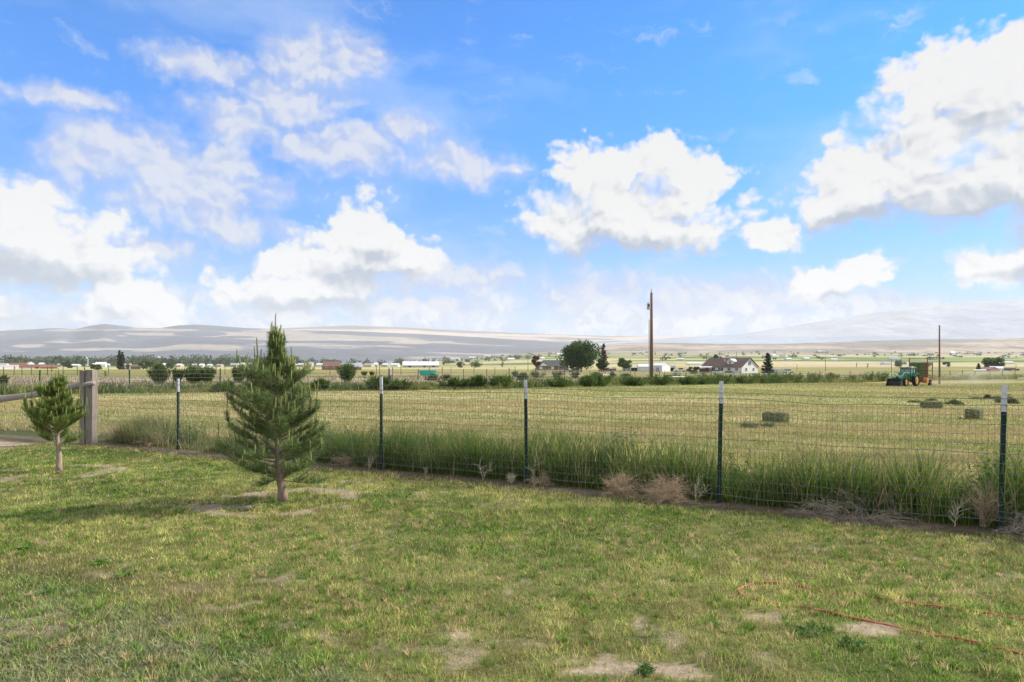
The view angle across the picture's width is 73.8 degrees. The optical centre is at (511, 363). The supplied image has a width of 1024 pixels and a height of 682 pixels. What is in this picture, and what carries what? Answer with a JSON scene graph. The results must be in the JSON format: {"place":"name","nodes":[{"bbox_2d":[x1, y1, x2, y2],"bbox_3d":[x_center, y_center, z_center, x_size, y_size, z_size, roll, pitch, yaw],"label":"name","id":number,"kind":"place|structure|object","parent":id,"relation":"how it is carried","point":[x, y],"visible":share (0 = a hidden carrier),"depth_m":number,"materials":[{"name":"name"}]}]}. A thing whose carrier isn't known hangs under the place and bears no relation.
{"place":"outdoors","nodes":[
{"label":"outdoors","id":0,"kind":"place"},
{"bbox_2d":[18,364,54,368],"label":"long barn","id":1,"kind":"structure","parent":0,"point":[29,366],"depth_m":514.09,"materials":[{"name":"red"}]},
{"bbox_2d":[0,324,570,362],"bbox_3d":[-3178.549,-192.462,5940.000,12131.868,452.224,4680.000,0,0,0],"label":"hills","id":2,"kind":"structure","parent":0,"point":[106,340],"depth_m":5258.02,"materials":[{"name":"grey"}]},
{"bbox_2d":[322,362,340,369],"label":"ranch house","id":3,"kind":"structure","parent":0,"point":[329,365],"depth_m":395.57,"materials":[{"name":"red brick"}]},
{"bbox_2d":[341,363,361,369],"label":"ranch house","id":4,"kind":"structure","parent":0,"point":[359,365],"depth_m":408.01,"materials":[{"name":"white brick"}]},
{"bbox_2d":[419,370,437,375],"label":"stock tank","id":5,"kind":"object","parent":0,"point":[427,372],"visible":0.76,"depth_m":143.52,"materials":[{"name":"teal plastic"}]},
{"bbox_2d":[264,326,695,343],"bbox_3d":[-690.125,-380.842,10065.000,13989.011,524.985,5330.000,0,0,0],"label":"hills","id":6,"kind":"structure","parent":0,"point":[556,338],"depth_m":10606.87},
{"bbox_2d":[0,351,1023,681],"bbox_3d":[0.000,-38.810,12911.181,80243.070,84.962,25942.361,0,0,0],"label":"ground","id":7,"kind":"structure","parent":0,"point":[868,363],"depth_m":5.73,"materials":[{"name":"plant"}]},
{"bbox_2d":[0,374,10,386],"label":"willow bush","id":8,"kind":"object","parent":7,"relation":"on","point":[3,376],"visible":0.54,"depth_m":54.45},
{"bbox_2d":[0,365,18,368],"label":"white trailer","id":9,"kind":"object","parent":7,"relation":"on","point":[9,366],"visible":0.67,"depth_m":468.55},
{"bbox_2d":[0,382,76,435],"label":"wire fence","id":10,"kind":"object","parent":7,"relation":"on","point":[6,412],"visible":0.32,"depth_m":15.80,"materials":[{"name":"grey metal"}]},
{"bbox_2d":[0,370,97,443],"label":"corner post","id":11,"kind":"object","parent":7,"relation":"on","point":[88,381],"visible":0.78,"depth_m":14.13,"materials":[{"name":"grey wood"}]},
{"bbox_2d":[20,367,89,471],"bbox_3d":[-7.119,0.871,10.606,0.922,1.643,0.899,0,0,-44],"label":"pine tree","id":12,"kind":"object","parent":7,"relation":"on","point":[54,397],"visible":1,"depth_m":10.55,"materials":[{"name":"green plant"}]},
{"bbox_2d":[60,361,73,368],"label":"tree","id":13,"kind":"object","parent":7,"relation":"on","point":[67,364],"visible":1,"depth_m":518.94,"materials":[{"name":"green plant"}]},
{"bbox_2d":[89,364,101,369],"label":"tree","id":14,"kind":"object","parent":7,"relation":"on","point":[97,366],"visible":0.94,"depth_m":399.09,"materials":[{"name":"green plant"}]},
{"bbox_2d":[100,420,129,436],"bbox_3d":[-8.548,1.408,14.743,0.695,0.509,0.488,0,0,-18],"label":"tumbleweed","id":15,"kind":"object","parent":7,"relation":"on","point":[113,426],"visible":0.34,"depth_m":14.71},
{"bbox_2d":[116,350,121,369],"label":"spire tree","id":16,"kind":"object","parent":7,"relation":"on","point":[118,364],"visible":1,"depth_m":429.59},
{"bbox_2d":[119,351,125,369],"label":"spire tree","id":17,"kind":"object","parent":7,"relation":"on","point":[122,367],"visible":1,"depth_m":429.81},
{"bbox_2d":[138,359,153,368],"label":"tree","id":18,"kind":"object","parent":7,"relation":"on","point":[146,362],"visible":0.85,"depth_m":438.24,"materials":[{"name":"green plant"}]},
{"bbox_2d":[134,430,175,447],"bbox_3d":[-7.249,1.466,13.857,0.772,0.404,0.690,0,0,14],"label":"tumbleweed","id":19,"kind":"object","parent":7,"relation":"on","point":[153,441],"visible":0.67,"depth_m":13.84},
{"bbox_2d":[146,362,171,383],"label":"willow bush","id":20,"kind":"object","parent":7,"relation":"on","point":[158,372],"visible":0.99,"depth_m":66.59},
{"bbox_2d":[0,367,345,383],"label":"field fence","id":21,"kind":"object","parent":7,"relation":"on","point":[129,378],"visible":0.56,"depth_m":54.95,"materials":[{"name":"green paint"}]},
{"bbox_2d":[171,368,182,381],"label":"willow bush","id":22,"kind":"object","parent":7,"relation":"on","point":[177,374],"visible":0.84,"depth_m":66.92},
{"bbox_2d":[179,362,205,383],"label":"willow bush","id":23,"kind":"object","parent":7,"relation":"on","point":[191,372],"visible":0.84,"depth_m":66.34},
{"bbox_2d":[0,566,389,681],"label":"creeping weeds","id":24,"kind":"object","parent":7,"relation":"on","point":[95,648],"visible":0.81,"depth_m":4.01,"materials":[{"name":"green plant"}]},
{"bbox_2d":[198,365,216,383],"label":"willow bush","id":25,"kind":"object","parent":7,"relation":"on","point":[204,373],"visible":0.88,"depth_m":66.23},
{"bbox_2d":[211,379,235,391],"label":"willow bush","id":26,"kind":"object","parent":7,"relation":"on","point":[221,387],"visible":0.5,"depth_m":43.01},
{"bbox_2d":[0,354,450,365],"bbox_3d":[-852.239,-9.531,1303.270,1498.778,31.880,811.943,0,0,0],"label":"distant trees","id":27,"kind":"object","parent":7,"relation":"on","point":[182,359],"visible":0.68,"depth_m":1143.92,"materials":[{"name":"plant"}]},
{"bbox_2d":[229,366,245,381],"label":"willow bush","id":28,"kind":"object","parent":7,"relation":"on","point":[235,370],"visible":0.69,"depth_m":71.85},
{"bbox_2d":[3,366,512,374],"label":"field fence","id":29,"kind":"object","parent":7,"relation":"on","point":[310,368],"visible":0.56,"depth_m":169.37,"materials":[{"name":"metal"}]},
{"bbox_2d":[211,314,333,501],"bbox_3d":[-2.876,0.525,8.230,1.377,2.320,1.291,0,0,-27],"label":"pine tree","id":30,"kind":"object","parent":7,"relation":"on","point":[267,374],"visible":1,"depth_m":8.16,"materials":[{"name":"green plant"}]},
{"bbox_2d":[310,376,331,389],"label":"willow bush","id":31,"kind":"object","parent":7,"relation":"on","point":[322,381],"visible":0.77,"depth_m":45.49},
{"bbox_2d":[327,450,355,465],"bbox_3d":[-2.754,1.538,11.233,0.568,0.261,0.539,0,0,-22],"label":"tumbleweed","id":32,"kind":"object","parent":7,"relation":"on","point":[346,459],"visible":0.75,"depth_m":11.21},
{"bbox_2d":[336,362,358,381],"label":"willow bush","id":33,"kind":"object","parent":7,"relation":"on","point":[350,368],"visible":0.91,"depth_m":73.77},
{"bbox_2d":[363,374,391,389],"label":"willow bush","id":34,"kind":"object","parent":7,"relation":"on","point":[374,380],"visible":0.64,"depth_m":46.72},
{"bbox_2d":[386,378,414,389],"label":"willow bush","id":35,"kind":"object","parent":7,"relation":"on","point":[396,384],"visible":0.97,"depth_m":46.73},
{"bbox_2d":[402,361,438,366],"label":"long shed","id":36,"kind":"structure","parent":7,"relation":"on","point":[420,363],"depth_m":671.68,"materials":[{"name":"grey"}]},
{"bbox_2d":[424,372,442,380],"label":"willow bush","id":37,"kind":"object","parent":7,"relation":"on","point":[432,377],"visible":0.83,"depth_m":80.80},
{"bbox_2d":[13,471,867,675],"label":"lawn herbs","id":38,"kind":"object","parent":7,"relation":"on","point":[645,668],"visible":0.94,"depth_m":4.26,"materials":[{"name":"green plant"}]},
{"bbox_2d":[437,375,464,388],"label":"willow bush","id":39,"kind":"object","parent":7,"relation":"on","point":[453,382],"visible":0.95,"depth_m":48.91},
{"bbox_2d":[458,378,476,387],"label":"willow bush","id":40,"kind":"object","parent":7,"relation":"on","point":[470,382],"visible":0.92,"depth_m":48.94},
{"bbox_2d":[469,358,481,367],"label":"tree","id":41,"kind":"object","parent":7,"relation":"on","point":[475,364],"visible":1,"depth_m":598.96,"materials":[{"name":"green plant"}]},
{"bbox_2d":[467,374,488,387],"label":"willow bush","id":42,"kind":"object","parent":7,"relation":"on","point":[480,380],"visible":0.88,"depth_m":49.15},
{"bbox_2d":[486,372,513,387],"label":"willow bush","id":43,"kind":"object","parent":7,"relation":"on","point":[503,379],"visible":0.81,"depth_m":49.97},
{"bbox_2d":[505,472,515,482],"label":"tumbleweed","id":44,"kind":"object","parent":7,"relation":"on","point":[510,478],"visible":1,"depth_m":9.47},
{"bbox_2d":[0,383,1023,494],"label":"hay stubble","id":45,"kind":"object","parent":7,"relation":"on","point":[21,423],"visible":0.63,"depth_m":22.06,"materials":[{"name":"plant"}]},
{"bbox_2d":[0,373,1023,387],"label":"dry pasture","id":46,"kind":"structure","parent":7,"relation":"on","point":[18,382],"depth_m":89.52,"materials":[{"name":"beige plant"}]},
{"bbox_2d":[514,371,529,379],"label":"willow bush","id":47,"kind":"object","parent":7,"relation":"on","point":[522,375],"visible":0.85,"depth_m":84.29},
{"bbox_2d":[531,355,540,370],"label":"copper tree","id":48,"kind":"object","parent":7,"relation":"on","point":[534,360],"visible":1,"depth_m":319.27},
{"bbox_2d":[523,472,553,485],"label":"tumbleweed","id":49,"kind":"object","parent":7,"relation":"on","point":[542,482],"visible":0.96,"depth_m":9.38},
{"bbox_2d":[530,371,547,377],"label":"willow bush","id":50,"kind":"object","parent":7,"relation":"on","point":[533,374],"visible":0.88,"depth_m":110.70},
{"bbox_2d":[536,359,567,369],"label":"farmhouse","id":51,"kind":"object","parent":7,"relation":"on","point":[550,365],"visible":0.83,"depth_m":382.45,"materials":[{"name":"grey brick"}]},
{"bbox_2d":[81,441,1023,543],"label":"dry tufts","id":52,"kind":"object","parent":7,"relation":"on","point":[134,447],"visible":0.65,"depth_m":8.75,"materials":[{"name":"beige plant"}]},
{"bbox_2d":[550,370,563,377],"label":"willow bush","id":53,"kind":"object","parent":7,"relation":"on","point":[558,373],"visible":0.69,"depth_m":115.17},
{"bbox_2d":[542,376,573,386],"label":"willow bush","id":54,"kind":"object","parent":7,"relation":"on","point":[560,382],"visible":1,"depth_m":55.01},
{"bbox_2d":[97,377,1023,530],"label":"wire fence","id":55,"kind":"object","parent":7,"relation":"on","point":[1003,446],"visible":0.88,"depth_m":8.61,"materials":[{"name":"grey metal"}]},
{"bbox_2d":[104,412,1023,528],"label":"tall grass","id":56,"kind":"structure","parent":7,"relation":"on","point":[499,462],"depth_m":8.63,"materials":[{"name":"plant"}]},
{"bbox_2d":[472,429,785,473],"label":"seed heads","id":57,"kind":"object","parent":56,"relation":"attached to","point":[757,460],"visible":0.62,"depth_m":9.07,"materials":[{"name":"plant"}]},
{"bbox_2d":[119,411,1020,524],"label":"dead stems","id":58,"kind":"object","parent":7,"relation":"on","point":[517,445],"visible":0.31,"depth_m":9.78,"materials":[{"name":"brown plant"}]},
{"bbox_2d":[569,370,579,377],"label":"willow bush","id":59,"kind":"object","parent":7,"relation":"on","point":[574,373],"visible":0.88,"depth_m":113.00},
{"bbox_2d":[559,339,601,371],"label":"cottonwood tree","id":60,"kind":"object","parent":7,"relation":"on","point":[587,352],"visible":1,"depth_m":295.78,"materials":[{"name":"plant"}]},
{"bbox_2d":[578,374,598,386],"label":"willow bush","id":61,"kind":"object","parent":7,"relation":"on","point":[586,380],"visible":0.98,"depth_m":58.82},
{"bbox_2d":[154,421,1023,522],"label":"leafy weeds","id":62,"kind":"object","parent":7,"relation":"on","point":[982,456],"visible":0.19,"depth_m":8.62,"materials":[{"name":"green plant"}]},
{"bbox_2d":[589,372,613,386],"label":"willow bush","id":63,"kind":"object","parent":7,"relation":"on","point":[602,380],"visible":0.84,"depth_m":60.86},
{"bbox_2d":[596,358,607,372],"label":"round tree","id":64,"kind":"object","parent":7,"relation":"on","point":[601,364],"visible":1,"depth_m":284.16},
{"bbox_2d":[598,343,609,371],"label":"spruce tree","id":65,"kind":"object","parent":7,"relation":"on","point":[603,354],"visible":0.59,"depth_m":314.69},
{"bbox_2d":[597,470,644,499],"bbox_3d":[1.392,1.488,8.688,0.672,0.377,0.663,0,0,0],"label":"tumbleweed","id":66,"kind":"object","parent":7,"relation":"on","point":[621,486],"visible":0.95,"depth_m":8.65,"materials":[{"name":"plant"}]},
{"bbox_2d":[617,358,631,370],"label":"shade tree","id":67,"kind":"object","parent":7,"relation":"on","point":[623,363],"visible":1,"depth_m":329.31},
{"bbox_2d":[617,375,648,385],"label":"willow bush","id":68,"kind":"object","parent":7,"relation":"on","point":[633,381],"visible":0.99,"depth_m":66.59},
{"bbox_2d":[637,364,648,371],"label":"lean to shed","id":69,"kind":"object","parent":7,"relation":"on","point":[642,367],"visible":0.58,"depth_m":308.71,"materials":[{"name":"white"}]},
{"bbox_2d":[392,367,894,380],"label":"field fence","id":70,"kind":"object","parent":7,"relation":"on","point":[418,372],"visible":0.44,"depth_m":84.29,"materials":[{"name":"metal"}]},
{"bbox_2d":[647,289,652,377],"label":"utility pole","id":71,"kind":"object","parent":7,"relation":"on","point":[650,305],"visible":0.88,"depth_m":87.85,"materials":[{"name":"brown wood"}]},
{"bbox_2d":[645,373,677,385],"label":"willow bush","id":72,"kind":"object","parent":7,"relation":"on","point":[664,379],"visible":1,"depth_m":71.51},
{"bbox_2d":[653,363,670,371],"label":"machine shed","id":73,"kind":"structure","parent":7,"relation":"on","point":[661,367],"depth_m":308.77,"materials":[{"name":"white"}]},
{"bbox_2d":[634,465,700,505],"bbox_3d":[1.879,1.440,8.358,0.824,0.475,0.827,0,0,0],"label":"tumbleweed","id":74,"kind":"object","parent":7,"relation":"on","point":[665,492],"visible":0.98,"depth_m":8.35,"materials":[{"name":"plant"}]},
{"bbox_2d":[674,375,701,384],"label":"willow bush","id":75,"kind":"object","parent":7,"relation":"on","point":[685,380],"visible":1,"depth_m":76.92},
{"bbox_2d":[355,351,1023,363],"bbox_3d":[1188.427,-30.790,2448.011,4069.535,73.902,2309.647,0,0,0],"label":"distant scrub","id":76,"kind":"object","parent":7,"relation":"on","point":[664,357],"visible":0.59,"depth_m":2188.78,"materials":[{"name":"plant"}]},
{"bbox_2d":[686,366,699,373],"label":"garden shrub","id":77,"kind":"object","parent":7,"relation":"on","point":[695,368],"visible":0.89,"depth_m":249.60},
{"bbox_2d":[686,362,702,364],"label":"farmhouse","id":78,"kind":"object","parent":7,"relation":"on","point":[694,363],"visible":1,"depth_m":826.64,"materials":[{"name":"white"}]},
{"bbox_2d":[690,473,709,500],"bbox_3d":[2.265,1.486,8.270,0.284,0.379,0.254,0,0,0],"label":"dead stalk","id":79,"kind":"object","parent":7,"relation":"on","point":[700,493],"visible":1,"depth_m":8.29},
{"bbox_2d":[698,366,711,372],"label":"carport","id":80,"kind":"object","parent":7,"relation":"on","point":[706,369],"visible":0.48,"depth_m":278.14,"materials":[{"name":"white metal"}]},
{"bbox_2d":[696,375,716,384],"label":"willow bush","id":81,"kind":"object","parent":7,"relation":"on","point":[706,380],"visible":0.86,"depth_m":81.23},
{"bbox_2d":[700,371,736,383],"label":"willow bush","id":82,"kind":"object","parent":7,"relation":"on","point":[721,378],"visible":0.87,"depth_m":84.34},
{"bbox_2d":[702,356,758,372],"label":"farmhouse","id":83,"kind":"object","parent":7,"relation":"on","point":[741,365],"visible":0.87,"depth_m":273.50,"materials":[{"name":"white"}]},
{"bbox_2d":[733,373,759,383],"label":"willow bush","id":84,"kind":"object","parent":7,"relation":"on","point":[742,378],"visible":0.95,"depth_m":92.61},
{"bbox_2d":[739,421,758,428],"bbox_3d":[6.398,1.640,18.442,0.714,0.200,0.632,0,0,0],"label":"hay heap","id":85,"kind":"object","parent":7,"relation":"on","point":[749,426],"visible":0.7,"depth_m":18.36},
{"bbox_2d":[750,372,783,382],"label":"willow bush","id":86,"kind":"object","parent":7,"relation":"on","point":[767,380],"visible":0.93,"depth_m":98.70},
{"bbox_2d":[761,353,774,372],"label":"spruce tree","id":87,"kind":"object","parent":7,"relation":"on","point":[767,363],"visible":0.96,"depth_m":261.68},
{"bbox_2d":[761,411,787,422],"bbox_3d":[8.028,1.630,20.791,0.464,0.406,0.846,0,0,-36],"label":"hay bale","id":88,"kind":"object","parent":7,"relation":"on","point":[778,414],"visible":0.82,"depth_m":20.62},
{"bbox_2d":[768,369,795,382],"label":"willow bush","id":89,"kind":"object","parent":7,"relation":"on","point":[783,378],"visible":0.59,"depth_m":103.63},
{"bbox_2d":[785,372,807,382],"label":"willow bush","id":90,"kind":"object","parent":7,"relation":"on","point":[799,378],"visible":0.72,"depth_m":110.42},
{"bbox_2d":[783,490,852,522],"bbox_3d":[3.442,1.546,7.649,0.876,0.286,0.780,0,0,-43],"label":"twig pile","id":91,"kind":"object","parent":7,"relation":"on","point":[808,510],"visible":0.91,"depth_m":7.58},
{"bbox_2d":[807,372,828,382],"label":"willow bush","id":92,"kind":"object","parent":7,"relation":"on","point":[819,377],"visible":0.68,"depth_m":118.78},
{"bbox_2d":[825,373,840,380],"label":"willow bush","id":93,"kind":"object","parent":7,"relation":"on","point":[831,376],"visible":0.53,"depth_m":130.15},
{"bbox_2d":[808,480,920,529],"bbox_3d":[3.833,1.465,7.338,1.108,0.449,1.028,0,0,43],"label":"twig pile","id":94,"kind":"object","parent":7,"relation":"on","point":[857,516],"visible":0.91,"depth_m":7.34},
{"bbox_2d":[860,371,877,380],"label":"willow bush","id":95,"kind":"object","parent":7,"relation":"on","point":[871,375],"visible":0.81,"depth_m":138.09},
{"bbox_2d":[738,581,1023,654],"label":"garden hose","id":96,"kind":"object","parent":7,"relation":"on","point":[948,636],"visible":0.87,"depth_m":4.55,"materials":[{"name":"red rubber"}]},
{"bbox_2d":[875,371,890,380],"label":"willow bush","id":97,"kind":"object","parent":7,"relation":"on","point":[886,376],"visible":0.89,"depth_m":139.30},
{"bbox_2d":[894,360,906,366],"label":"tree","id":98,"kind":"object","parent":7,"relation":"on","point":[898,363],"visible":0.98,"depth_m":639.81,"materials":[{"name":"green plant"}]},
{"bbox_2d":[885,366,919,385],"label":"tractor","id":99,"kind":"object","parent":7,"relation":"on","point":[904,376],"visible":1,"depth_m":98.70,"materials":[{"name":"green paint"}]},
{"bbox_2d":[909,358,932,384],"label":"bale wagon","id":100,"kind":"object","parent":7,"relation":"on","point":[927,380],"visible":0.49,"depth_m":106.24,"materials":[{"name":"red paint"}]},
{"bbox_2d":[920,400,943,408],"bbox_3d":[19.082,1.870,31.045,0.987,0.470,0.540,0,0,-7],"label":"hay bale","id":101,"kind":"object","parent":7,"relation":"on","point":[928,402],"visible":0.67,"depth_m":30.86},
{"bbox_2d":[938,325,940,383],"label":"utility pole","id":102,"kind":"object","parent":7,"relation":"on","point":[939,375],"visible":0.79,"depth_m":121.89,"materials":[{"name":"brown wood"}]},
{"bbox_2d":[943,399,964,404],"bbox_3d":[23.285,1.964,35.965,1.224,0.388,1.050,0,0,0],"label":"hay heap","id":103,"kind":"object","parent":7,"relation":"on","point":[954,402],"visible":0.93,"depth_m":35.77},
{"bbox_2d":[949,496,970,526],"bbox_3d":[4.574,1.500,6.998,0.232,0.361,0.157,0,0,42],"label":"dead stalk","id":104,"kind":"object","parent":7,"relation":"on","point":[957,510],"visible":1,"depth_m":7.02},
{"bbox_2d":[964,407,983,419],"bbox_3d":[15.999,1.732,23.640,0.577,0.504,1.057,0,0,41],"label":"hay bale","id":105,"kind":"object","parent":7,"relation":"on","point":[970,412],"visible":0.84,"depth_m":23.30},
{"bbox_2d":[960,474,1021,526],"bbox_3d":[4.908,1.397,7.020,0.580,0.566,0.534,0,0,0],"label":"tumbleweed","id":106,"kind":"object","parent":7,"relation":"on","point":[983,511],"visible":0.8,"depth_m":6.99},
{"bbox_2d":[981,357,1005,366],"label":"willow tree","id":107,"kind":"object","parent":7,"relation":"on","point":[989,361],"visible":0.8,"depth_m":358.53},
{"bbox_2d":[994,395,1013,402],"bbox_3d":[28.969,2.088,40.185,1.170,0.556,0.634,0,0,-23],"label":"hay bale","id":108,"kind":"object","parent":7,"relation":"on","point":[999,401],"visible":0.32,"depth_m":40.03},
{"bbox_2d":[988,507,1023,534],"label":"twig pile","id":109,"kind":"object","parent":7,"relation":"on","point":[1018,530],"visible":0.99,"depth_m":6.75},
{"bbox_2d":[1007,399,1019,403],"bbox_3d":[28.520,2.079,38.933,0.977,0.399,0.864,0,0,0],"label":"hay heap","id":110,"kind":"object","parent":7,"relation":"on","point":[1012,401],"visible":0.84,"depth_m":38.75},
{"bbox_2d":[0,442,1023,681],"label":"lawn","id":111,"kind":"structure","parent":0,"point":[325,510],"depth_m":5.37,"materials":[{"name":"green plant"}]},
{"bbox_2d":[0,372,1023,394],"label":"ditch grass","id":112,"kind":"structure","parent":0,"point":[202,387],"depth_m":48.04,"materials":[{"name":"plant"}]},
{"bbox_2d":[0,0,1023,335],"label":"sky","id":113,"kind":"structure","parent":0,"point":[508,166],"materials":[{"name":"blue"}]},
{"bbox_2d":[591,300,1023,346],"bbox_3d":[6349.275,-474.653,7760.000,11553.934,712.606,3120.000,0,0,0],"label":"hills","id":114,"kind":"structure","parent":0,"point":[1000,319],"depth_m":7481.88,"materials":[{"name":"grey"}]},
{"bbox_2d":[592,338,1023,352],"bbox_3d":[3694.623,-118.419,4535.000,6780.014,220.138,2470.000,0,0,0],"label":"hills","id":115,"kind":"structure","parent":0,"point":[1008,345],"depth_m":4277.90,"materials":[{"name":"beige"}]},
{"bbox_2d":[980,367,998,370],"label":"red barn","id":116,"kind":"structure","parent":0,"point":[991,369],"depth_m":333.08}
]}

